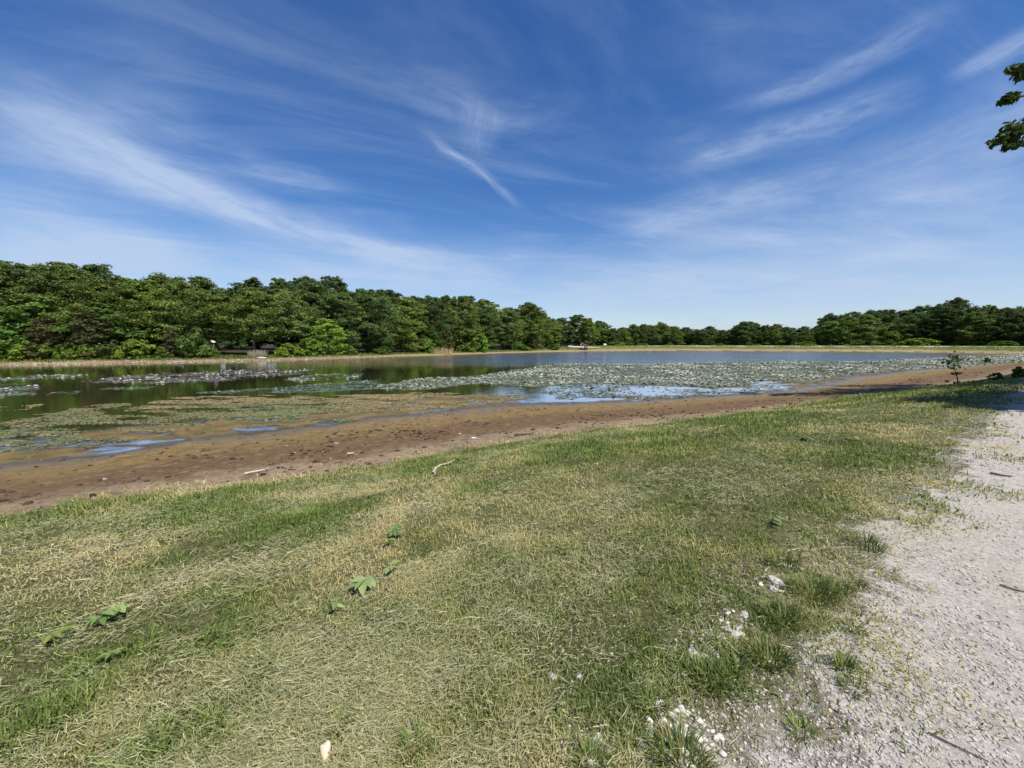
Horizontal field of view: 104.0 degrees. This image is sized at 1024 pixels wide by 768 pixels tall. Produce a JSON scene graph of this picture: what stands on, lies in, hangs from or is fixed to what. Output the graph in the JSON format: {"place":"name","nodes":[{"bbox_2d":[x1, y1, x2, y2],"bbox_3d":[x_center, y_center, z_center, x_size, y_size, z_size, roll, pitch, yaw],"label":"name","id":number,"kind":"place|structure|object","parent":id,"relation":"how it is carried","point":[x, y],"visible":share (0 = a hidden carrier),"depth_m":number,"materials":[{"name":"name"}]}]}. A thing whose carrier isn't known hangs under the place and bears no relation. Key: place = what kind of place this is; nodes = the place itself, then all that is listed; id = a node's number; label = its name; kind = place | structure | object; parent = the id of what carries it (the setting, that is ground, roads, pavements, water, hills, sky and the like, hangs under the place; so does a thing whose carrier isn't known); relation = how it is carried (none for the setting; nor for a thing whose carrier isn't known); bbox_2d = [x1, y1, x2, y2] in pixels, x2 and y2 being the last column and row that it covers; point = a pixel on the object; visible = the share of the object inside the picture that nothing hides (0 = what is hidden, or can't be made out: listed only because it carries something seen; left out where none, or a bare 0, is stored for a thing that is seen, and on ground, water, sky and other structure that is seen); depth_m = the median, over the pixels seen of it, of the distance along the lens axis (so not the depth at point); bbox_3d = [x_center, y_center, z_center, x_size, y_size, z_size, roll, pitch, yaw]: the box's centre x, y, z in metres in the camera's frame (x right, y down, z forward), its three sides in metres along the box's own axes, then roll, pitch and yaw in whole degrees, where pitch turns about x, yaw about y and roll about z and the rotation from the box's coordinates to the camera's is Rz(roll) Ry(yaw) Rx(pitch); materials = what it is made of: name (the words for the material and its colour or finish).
{"place":"outdoors","nodes":[
{"label":"outdoors","id":0,"kind":"place"},
{"bbox_2d":[0,351,1018,455],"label":"water","id":1,"kind":"structure","parent":0,"point":[386,370],"depth_m":31.60,"materials":[{"name":"liquid"}]},
{"bbox_2d":[0,392,539,458],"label":"algae mat","id":2,"kind":"object","parent":1,"relation":"on","point":[303,411],"visible":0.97,"depth_m":17.59,"materials":[{"name":"plant"}]},
{"bbox_2d":[0,353,1023,398],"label":"lily pads","id":3,"kind":"object","parent":1,"relation":"on","point":[504,379],"visible":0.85,"depth_m":36.08,"materials":[{"name":"plant"}]},
{"bbox_2d":[4,354,1023,393],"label":"lily blossom","id":4,"kind":"object","parent":1,"relation":"on","point":[555,375],"visible":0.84,"depth_m":45.26,"materials":[{"name":"white plant"}]},
{"bbox_2d":[0,350,1022,463],"bbox_3d":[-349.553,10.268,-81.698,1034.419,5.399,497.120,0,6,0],"label":"pond bed","id":5,"kind":"object","parent":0,"point":[226,426],"visible":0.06,"depth_m":14.70,"materials":[{"name":"soil"}]},
{"bbox_2d":[0,355,404,365],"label":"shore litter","id":6,"kind":"object","parent":5,"relation":"on","point":[160,361],"visible":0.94,"depth_m":64.50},
{"bbox_2d":[0,341,1023,767],"bbox_3d":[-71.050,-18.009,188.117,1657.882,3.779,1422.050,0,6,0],"label":"ground","id":7,"kind":"structure","parent":0,"point":[798,699],"depth_m":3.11,"materials":[{"name":"plant"}]},
{"bbox_2d":[0,299,30,353],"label":"young tree","id":8,"kind":"object","parent":7,"relation":"on","point":[5,331],"visible":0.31,"depth_m":59.36,"materials":[{"name":"green plant"}]},
{"bbox_2d":[2,343,37,360],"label":"shrub","id":9,"kind":"object","parent":7,"relation":"on","point":[13,353],"visible":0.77,"depth_m":57.87,"materials":[{"name":"green plant"}]},
{"bbox_2d":[0,261,59,346],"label":"oak tree","id":10,"kind":"object","parent":7,"relation":"on","point":[8,273],"visible":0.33,"depth_m":61.87,"materials":[{"name":"green plant"}]},
{"bbox_2d":[0,293,78,355],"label":"young tree","id":11,"kind":"object","parent":7,"relation":"on","point":[39,302],"visible":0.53,"depth_m":60.51,"materials":[{"name":"green plant"}]},
{"bbox_2d":[29,344,55,359],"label":"shrub","id":12,"kind":"object","parent":7,"relation":"on","point":[47,349],"visible":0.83,"depth_m":59.51,"materials":[{"name":"green plant"}]},
{"bbox_2d":[16,316,71,358],"bbox_3d":[-70.798,-6.851,60.552,6.341,6.870,6.580,2,6,20],"label":"cedar tree","id":13,"kind":"object","parent":7,"relation":"on","point":[39,332],"visible":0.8,"depth_m":60.00,"materials":[{"name":"green plant"}]},
{"bbox_2d":[8,270,81,343],"bbox_3d":[-76.713,-11.300,65.259,12.448,14.504,11.039,1,6,9],"label":"oak tree","id":14,"kind":"object","parent":7,"relation":"on","point":[59,292],"visible":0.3,"depth_m":64.67,"materials":[{"name":"green plant"}]},
{"bbox_2d":[31,261,81,282],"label":"tall tree","id":15,"kind":"object","parent":7,"relation":"on","point":[58,265],"visible":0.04,"depth_m":79.70,"materials":[{"name":"green plant"}]},
{"bbox_2d":[52,344,72,359],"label":"shrub","id":16,"kind":"object","parent":7,"relation":"on","point":[59,349],"visible":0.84,"depth_m":60.45,"materials":[{"name":"green plant"}]},
{"bbox_2d":[36,264,102,314],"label":"oak tree","id":17,"kind":"object","parent":7,"relation":"on","point":[68,272],"visible":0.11,"depth_m":71.05,"materials":[{"name":"green plant"}]},
{"bbox_2d":[61,344,94,358],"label":"shrub","id":18,"kind":"object","parent":7,"relation":"on","point":[76,348],"visible":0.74,"depth_m":61.28,"materials":[{"name":"green plant"}]},
{"bbox_2d":[63,307,120,358],"bbox_3d":[-65.884,-7.883,63.626,7.852,8.481,7.566,0,6,4],"label":"cedar tree","id":19,"kind":"object","parent":7,"relation":"on","point":[93,324],"visible":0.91,"depth_m":62.17,"materials":[{"name":"green plant"}]},
{"bbox_2d":[45,297,146,356],"bbox_3d":[-67.129,-8.929,64.774,12.815,10.148,11.739,4,7,34],"label":"young tree","id":20,"kind":"object","parent":7,"relation":"on","point":[120,330],"visible":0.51,"depth_m":63.72,"materials":[{"name":"green plant"}]},
{"bbox_2d":[83,609,113,626],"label":"leafy sprig","id":21,"kind":"object","parent":7,"relation":"on","point":[102,620],"visible":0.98,"depth_m":2.50,"materials":[{"name":"green plant"}]},
{"bbox_2d":[50,276,161,348],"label":"oak tree","id":22,"kind":"object","parent":7,"relation":"on","point":[93,286],"visible":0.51,"depth_m":65.33,"materials":[{"name":"green plant"}]},
{"bbox_2d":[80,263,138,334],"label":"oak tree","id":23,"kind":"object","parent":7,"relation":"on","point":[101,271],"visible":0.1,"depth_m":85.02,"materials":[{"name":"green plant"}]},
{"bbox_2d":[110,338,155,358],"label":"shrub","id":24,"kind":"object","parent":7,"relation":"on","point":[139,351],"visible":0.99,"depth_m":63.78,"materials":[{"name":"green plant"}]},
{"bbox_2d":[109,279,183,354],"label":"tall tree","id":25,"kind":"object","parent":7,"relation":"on","point":[144,287],"visible":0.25,"depth_m":70.87,"materials":[{"name":"green plant"}]},
{"bbox_2d":[123,272,187,328],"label":"oak tree","id":26,"kind":"object","parent":7,"relation":"on","point":[161,279],"visible":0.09,"depth_m":86.12,"materials":[{"name":"green plant"}]},
{"bbox_2d":[157,327,182,357],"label":"cedar tree","id":27,"kind":"object","parent":7,"relation":"on","point":[169,344],"visible":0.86,"depth_m":67.26,"materials":[{"name":"green plant"}]},
{"bbox_2d":[141,280,214,350],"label":"oak tree","id":28,"kind":"object","parent":7,"relation":"on","point":[173,289],"visible":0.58,"depth_m":70.72,"materials":[{"name":"green plant"}]},
{"bbox_2d":[170,332,212,357],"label":"shrub","id":29,"kind":"object","parent":7,"relation":"on","point":[189,347],"visible":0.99,"depth_m":67.34,"materials":[{"name":"green plant"}]},
{"bbox_2d":[174,276,234,347],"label":"tall tree","id":30,"kind":"object","parent":7,"relation":"on","point":[205,284],"visible":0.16,"depth_m":89.09,"materials":[{"name":"green plant"}]},
{"bbox_2d":[170,291,253,350],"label":"oak tree","id":31,"kind":"object","parent":7,"relation":"on","point":[213,302],"visible":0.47,"depth_m":72.87,"materials":[{"name":"green plant"}]},
{"bbox_2d":[206,287,291,352],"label":"oak tree","id":32,"kind":"object","parent":7,"relation":"on","point":[257,316],"visible":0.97,"depth_m":74.15,"materials":[{"name":"green plant"}]},
{"bbox_2d":[223,277,274,349],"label":"tall tree","id":33,"kind":"object","parent":7,"relation":"on","point":[253,282],"visible":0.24,"depth_m":94.60,"materials":[{"name":"green plant"}]},
{"bbox_2d":[255,277,301,347],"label":"oak tree","id":34,"kind":"object","parent":7,"relation":"on","point":[279,283],"visible":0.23,"depth_m":94.47,"materials":[{"name":"green plant"}]},
{"bbox_2d":[247,288,320,342],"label":"oak tree","id":35,"kind":"object","parent":7,"relation":"on","point":[287,297],"visible":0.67,"depth_m":82.79,"materials":[{"name":"green plant"}]},
{"bbox_2d":[273,342,300,355],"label":"shrub","id":36,"kind":"object","parent":7,"relation":"on","point":[283,349],"visible":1,"depth_m":75.45,"materials":[{"name":"green plant"}]},
{"bbox_2d":[275,505,323,525],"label":"grass tuft","id":37,"kind":"object","parent":7,"relation":"on","point":[293,515],"visible":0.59,"depth_m":4.40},
{"bbox_2d":[295,337,321,355],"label":"shrub","id":38,"kind":"object","parent":7,"relation":"on","point":[307,344],"visible":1,"depth_m":78.97,"materials":[{"name":"green plant"}]},
{"bbox_2d":[283,279,338,350],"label":"tall tree","id":39,"kind":"object","parent":7,"relation":"on","point":[312,293],"visible":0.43,"depth_m":89.40,"materials":[{"name":"green plant"}]},
{"bbox_2d":[309,318,349,353],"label":"young tree","id":40,"kind":"object","parent":7,"relation":"on","point":[325,323],"visible":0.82,"depth_m":84.33,"materials":[{"name":"green plant"}]},
{"bbox_2d":[319,275,350,341],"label":"oak tree","id":41,"kind":"object","parent":7,"relation":"on","point":[337,284],"visible":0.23,"depth_m":109.58,"materials":[{"name":"green plant"}]},
{"bbox_2d":[312,700,359,744],"bbox_3d":[-0.750,1.449,1.710,0.206,0.115,0.230,-3,7,-30],"label":"grass tuft","id":42,"kind":"object","parent":7,"relation":"on","point":[340,714],"visible":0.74,"depth_m":1.72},
{"bbox_2d":[298,289,379,350],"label":"oak tree","id":43,"kind":"object","parent":7,"relation":"on","point":[347,307],"visible":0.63,"depth_m":90.37,"materials":[{"name":"green plant"}]},
{"bbox_2d":[347,576,375,595],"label":"leaf","id":44,"kind":"object","parent":7,"relation":"on","point":[362,582],"visible":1,"depth_m":2.75,"materials":[{"name":"green plant"}]},
{"bbox_2d":[342,289,404,352],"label":"oak tree","id":45,"kind":"object","parent":7,"relation":"on","point":[382,313],"visible":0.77,"depth_m":94.54,"materials":[{"name":"green plant"}]},
{"bbox_2d":[362,329,396,350],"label":"tree","id":46,"kind":"object","parent":7,"relation":"on","point":[383,342],"visible":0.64,"depth_m":93.95,"materials":[{"name":"green plant"}]},
{"bbox_2d":[388,297,430,351],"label":"tall tree","id":47,"kind":"object","parent":7,"relation":"on","point":[406,331],"visible":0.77,"depth_m":102.91,"materials":[{"name":"green plant"}]},
{"bbox_2d":[388,712,440,767],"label":"grass tuft","id":48,"kind":"object","parent":7,"relation":"on","point":[417,737],"visible":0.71,"depth_m":1.62,"materials":[{"name":"plant"}]},
{"bbox_2d":[417,326,445,350],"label":"young tree","id":49,"kind":"object","parent":7,"relation":"on","point":[431,329],"visible":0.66,"depth_m":107.58,"materials":[{"name":"green plant"}]},
{"bbox_2d":[410,294,457,348],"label":"oak tree","id":50,"kind":"object","parent":7,"relation":"on","point":[435,308],"visible":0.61,"depth_m":110.24,"materials":[{"name":"green plant"}]},
{"bbox_2d":[438,327,454,351],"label":"cedar tree","id":51,"kind":"object","parent":7,"relation":"on","point":[447,335],"visible":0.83,"depth_m":111.08,"materials":[{"name":"green plant"}]},
{"bbox_2d":[437,295,487,349],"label":"oak tree","id":52,"kind":"object","parent":7,"relation":"on","point":[460,336],"visible":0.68,"depth_m":119.79,"materials":[{"name":"green plant"}]},
{"bbox_2d":[469,333,488,351],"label":"shrub","id":53,"kind":"object","parent":7,"relation":"on","point":[482,344],"visible":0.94,"depth_m":119.28,"materials":[{"name":"green plant"}]},
{"bbox_2d":[460,305,503,348],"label":"tall tree","id":54,"kind":"object","parent":7,"relation":"on","point":[486,315],"visible":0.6,"depth_m":130.56,"materials":[{"name":"green plant"}]},
{"bbox_2d":[490,310,529,349],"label":"oak tree","id":55,"kind":"object","parent":7,"relation":"on","point":[508,316],"visible":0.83,"depth_m":139.13,"materials":[{"name":"green plant"}]},
{"bbox_2d":[0,345,1023,362],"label":"bank grass","id":56,"kind":"structure","parent":7,"relation":"on","point":[244,355],"depth_m":98.03,"materials":[{"name":"plant"}]},
{"bbox_2d":[0,362,1023,516],"bbox_3d":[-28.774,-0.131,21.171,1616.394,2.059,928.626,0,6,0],"label":"mud flat","id":57,"kind":"structure","parent":7,"relation":"on","point":[118,467],"depth_m":11.51,"materials":[{"name":"soil"}]},
{"bbox_2d":[0,371,995,516],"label":"mud clods","id":58,"kind":"object","parent":57,"relation":"on","point":[242,458],"visible":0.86,"depth_m":11.19,"materials":[{"name":"soil"}]},
{"bbox_2d":[506,302,558,347],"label":"oak tree","id":59,"kind":"object","parent":7,"relation":"on","point":[534,328],"visible":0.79,"depth_m":143.82,"materials":[{"name":"green plant"}]},
{"bbox_2d":[541,319,563,346],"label":"tall tree","id":60,"kind":"object","parent":7,"relation":"on","point":[552,334],"visible":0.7,"depth_m":154.46,"materials":[{"name":"green plant"}]},
{"bbox_2d":[553,317,575,346],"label":"oak tree","id":61,"kind":"object","parent":7,"relation":"on","point":[564,334],"visible":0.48,"depth_m":183.66,"materials":[{"name":"green plant"}]},
{"bbox_2d":[561,314,588,345],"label":"tall tree","id":62,"kind":"object","parent":7,"relation":"on","point":[575,319],"visible":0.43,"depth_m":187.36,"materials":[{"name":"green plant"}]},
{"bbox_2d":[574,318,600,345],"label":"tall tree","id":63,"kind":"object","parent":7,"relation":"on","point":[592,328],"visible":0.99,"depth_m":171.47,"materials":[{"name":"green plant"}]},
{"bbox_2d":[564,727,616,767],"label":"grass tuft","id":64,"kind":"object","parent":7,"relation":"on","point":[591,751],"visible":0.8,"depth_m":1.54,"materials":[{"name":"plant"}]},
{"bbox_2d":[589,322,612,344],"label":"oak tree","id":65,"kind":"object","parent":7,"relation":"on","point":[601,326],"visible":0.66,"depth_m":174.33,"materials":[{"name":"green plant"}]},
{"bbox_2d":[623,324,641,345],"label":"tall tree","id":66,"kind":"object","parent":7,"relation":"on","point":[633,328],"visible":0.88,"depth_m":176.94,"materials":[{"name":"green plant"}]},
{"bbox_2d":[627,672,677,722],"bbox_3d":[0.629,1.375,1.765,0.235,0.127,0.232,0,6,0],"label":"grass tuft","id":67,"kind":"object","parent":7,"relation":"on","point":[651,696],"visible":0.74,"depth_m":1.77,"materials":[{"name":"plant"}]},
{"bbox_2d":[653,323,672,345],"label":"oak tree","id":68,"kind":"object","parent":7,"relation":"on","point":[663,328],"visible":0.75,"depth_m":182.08,"materials":[{"name":"green plant"}]},
{"bbox_2d":[664,594,702,618],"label":"grass tuft","id":69,"kind":"object","parent":7,"relation":"on","point":[683,598],"visible":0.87,"depth_m":2.45,"materials":[{"name":"plant"}]},
{"bbox_2d":[638,706,736,767],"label":"grass tuft","id":70,"kind":"object","parent":7,"relation":"on","point":[680,739],"visible":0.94,"depth_m":1.54,"materials":[{"name":"plant"}]},
{"bbox_2d":[686,330,709,344],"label":"oak tree","id":71,"kind":"object","parent":7,"relation":"on","point":[700,338],"visible":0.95,"depth_m":179.60,"materials":[{"name":"green plant"}]},
{"bbox_2d":[684,655,741,700],"bbox_3d":[0.943,1.374,1.882,0.270,0.105,0.248,3,7,28],"label":"grass tuft","id":72,"kind":"object","parent":7,"relation":"on","point":[703,682],"visible":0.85,"depth_m":1.88,"materials":[{"name":"plant"}]},
{"bbox_2d":[614,565,814,767],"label":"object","id":73,"kind":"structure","parent":7,"relation":"on","point":[718,736],"depth_m":1.68,"materials":[{"name":"stone"}]},
{"bbox_2d":[718,641,762,677],"bbox_3d":[1.136,1.368,2.012,0.206,0.096,0.218,0,6,0],"label":"grass tuft","id":74,"kind":"object","parent":7,"relation":"on","point":[737,654],"visible":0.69,"depth_m":2.03,"materials":[{"name":"plant"}]},
{"bbox_2d":[730,321,755,344],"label":"tall tree","id":75,"kind":"object","parent":7,"relation":"on","point":[745,333],"visible":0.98,"depth_m":172.86,"materials":[{"name":"green plant"}]},
{"bbox_2d":[756,324,778,344],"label":"oak tree","id":76,"kind":"object","parent":7,"relation":"on","point":[765,330],"visible":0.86,"depth_m":172.83,"materials":[{"name":"green plant"}]},
{"bbox_2d":[738,628,811,680],"bbox_3d":[1.312,1.349,2.007,0.362,0.147,0.300,0,6,0],"label":"grass tuft","id":77,"kind":"object","parent":7,"relation":"on","point":[776,649],"visible":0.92,"depth_m":2.01,"materials":[{"name":"plant"}]},
{"bbox_2d":[755,547,806,574],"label":"grass tuft","id":78,"kind":"object","parent":7,"relation":"on","point":[794,561],"visible":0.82,"depth_m":2.92,"materials":[{"name":"plant"}]},
{"bbox_2d":[768,567,853,611],"bbox_3d":[1.934,1.301,2.561,0.453,0.196,0.464,0,6,0],"label":"grass tuft","id":79,"kind":"object","parent":7,"relation":"on","point":[822,587],"visible":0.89,"depth_m":2.56,"materials":[{"name":"plant"}]},
{"bbox_2d":[815,321,849,345],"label":"young tree","id":80,"kind":"object","parent":7,"relation":"on","point":[831,323],"visible":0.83,"depth_m":164.84,"materials":[{"name":"green plant"}]},
{"bbox_2d":[816,573,863,600],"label":"grass tuft","id":81,"kind":"object","parent":7,"relation":"on","point":[837,582],"visible":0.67,"depth_m":2.59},
{"bbox_2d":[825,644,863,676],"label":"grass tuft","id":82,"kind":"object","parent":7,"relation":"on","point":[842,663],"visible":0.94,"depth_m":1.98,"materials":[{"name":"plant"}]},
{"bbox_2d":[826,317,869,344],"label":"young tree","id":83,"kind":"object","parent":7,"relation":"on","point":[849,328],"visible":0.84,"depth_m":160.15,"materials":[{"name":"green plant"}]},
{"bbox_2d":[844,314,884,345],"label":"tall tree","id":84,"kind":"object","parent":7,"relation":"on","point":[869,326],"visible":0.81,"depth_m":159.09,"materials":[{"name":"green plant"}]},
{"bbox_2d":[841,527,898,553],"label":"grass tuft","id":85,"kind":"object","parent":7,"relation":"on","point":[872,540],"visible":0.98,"depth_m":3.19,"materials":[{"name":"plant"}]},
{"bbox_2d":[872,323,906,344],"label":"oak tree","id":86,"kind":"object","parent":7,"relation":"on","point":[887,334],"visible":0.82,"depth_m":159.13,"materials":[{"name":"green plant"}]},
{"bbox_2d":[884,315,927,340],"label":"oak tree","id":87,"kind":"object","parent":7,"relation":"on","point":[911,323],"visible":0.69,"depth_m":157.88,"materials":[{"name":"green plant"}]},
{"bbox_2d":[891,338,942,345],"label":"shrub","id":88,"kind":"object","parent":7,"relation":"on","point":[916,341],"visible":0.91,"depth_m":151.57,"materials":[{"name":"green plant"}]},
{"bbox_2d":[894,311,947,340],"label":"oak tree","id":89,"kind":"object","parent":7,"relation":"on","point":[921,314],"visible":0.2,"depth_m":157.45,"materials":[{"name":"green plant"}]},
{"bbox_2d":[919,306,966,345],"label":"tall tree","id":90,"kind":"object","parent":7,"relation":"on","point":[938,322],"visible":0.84,"depth_m":152.48,"materials":[{"name":"green plant"}]},
{"bbox_2d":[938,350,969,383],"bbox_3d":[21.190,-0.767,19.104,0.782,1.665,1.121,2,6,17],"label":"sapling","id":91,"kind":"object","parent":7,"relation":"on","point":[956,357],"visible":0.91,"depth_m":19.06,"materials":[{"name":"green plant"}]},
{"bbox_2d":[942,312,968,344],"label":"young tree","id":92,"kind":"object","parent":7,"relation":"on","point":[955,322],"visible":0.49,"depth_m":149.25,"materials":[{"name":"green plant"}]},
{"bbox_2d":[943,297,973,339],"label":"oak tree","id":93,"kind":"object","parent":7,"relation":"on","point":[958,303],"visible":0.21,"depth_m":164.51,"materials":[{"name":"green plant"}]},
{"bbox_2d":[952,312,996,345],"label":"tall tree","id":94,"kind":"object","parent":7,"relation":"on","point":[971,318],"visible":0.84,"depth_m":142.27,"materials":[{"name":"green plant"}]},
{"bbox_2d":[968,313,1023,345],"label":"oak tree","id":95,"kind":"object","parent":7,"relation":"on","point":[997,324],"visible":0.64,"depth_m":138.76,"materials":[{"name":"green plant"}]},
{"bbox_2d":[989,309,1023,345],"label":"oak tree","id":96,"kind":"object","parent":7,"relation":"on","point":[1014,314],"visible":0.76,"depth_m":136.96,"materials":[{"name":"green plant"}]},
{"bbox_2d":[0,0,1023,344],"label":"sky","id":97,"kind":"structure","parent":0,"point":[694,164],"materials":[{"name":"blue"}]},
{"bbox_2d":[511,380,1023,767],"bbox_3d":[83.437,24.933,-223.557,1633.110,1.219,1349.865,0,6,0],"label":"gravel path","id":98,"kind":"structure","parent":0,"point":[1014,612],"depth_m":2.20,"materials":[{"name":"gravel"}]},
{"bbox_2d":[749,593,818,637],"bbox_3d":[1.572,1.320,2.322,0.366,0.149,0.368,3,7,28],"label":"grass tuft","id":99,"kind":"object","parent":98,"relation":"on","point":[787,611],"visible":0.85,"depth_m":2.33,"materials":[{"name":"plant"}]},
{"bbox_2d":[773,707,821,751],"bbox_3d":[1.201,1.426,1.658,0.182,0.094,0.179,-2,6,-21],"label":"grass tuft","id":100,"kind":"object","parent":98,"relation":"on","point":[802,722],"visible":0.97,"depth_m":1.67,"materials":[{"name":"plant"}]},
{"bbox_2d":[831,671,877,701],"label":"grass tuft","id":101,"kind":"object","parent":98,"relation":"on","point":[858,687],"visible":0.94,"depth_m":1.87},
{"bbox_2d":[984,62,1023,152],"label":"oak tree","id":102,"kind":"object","parent":98,"relation":"on","point":[1008,137],"visible":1,"depth_m":16.14,"materials":[{"name":"green plant"}]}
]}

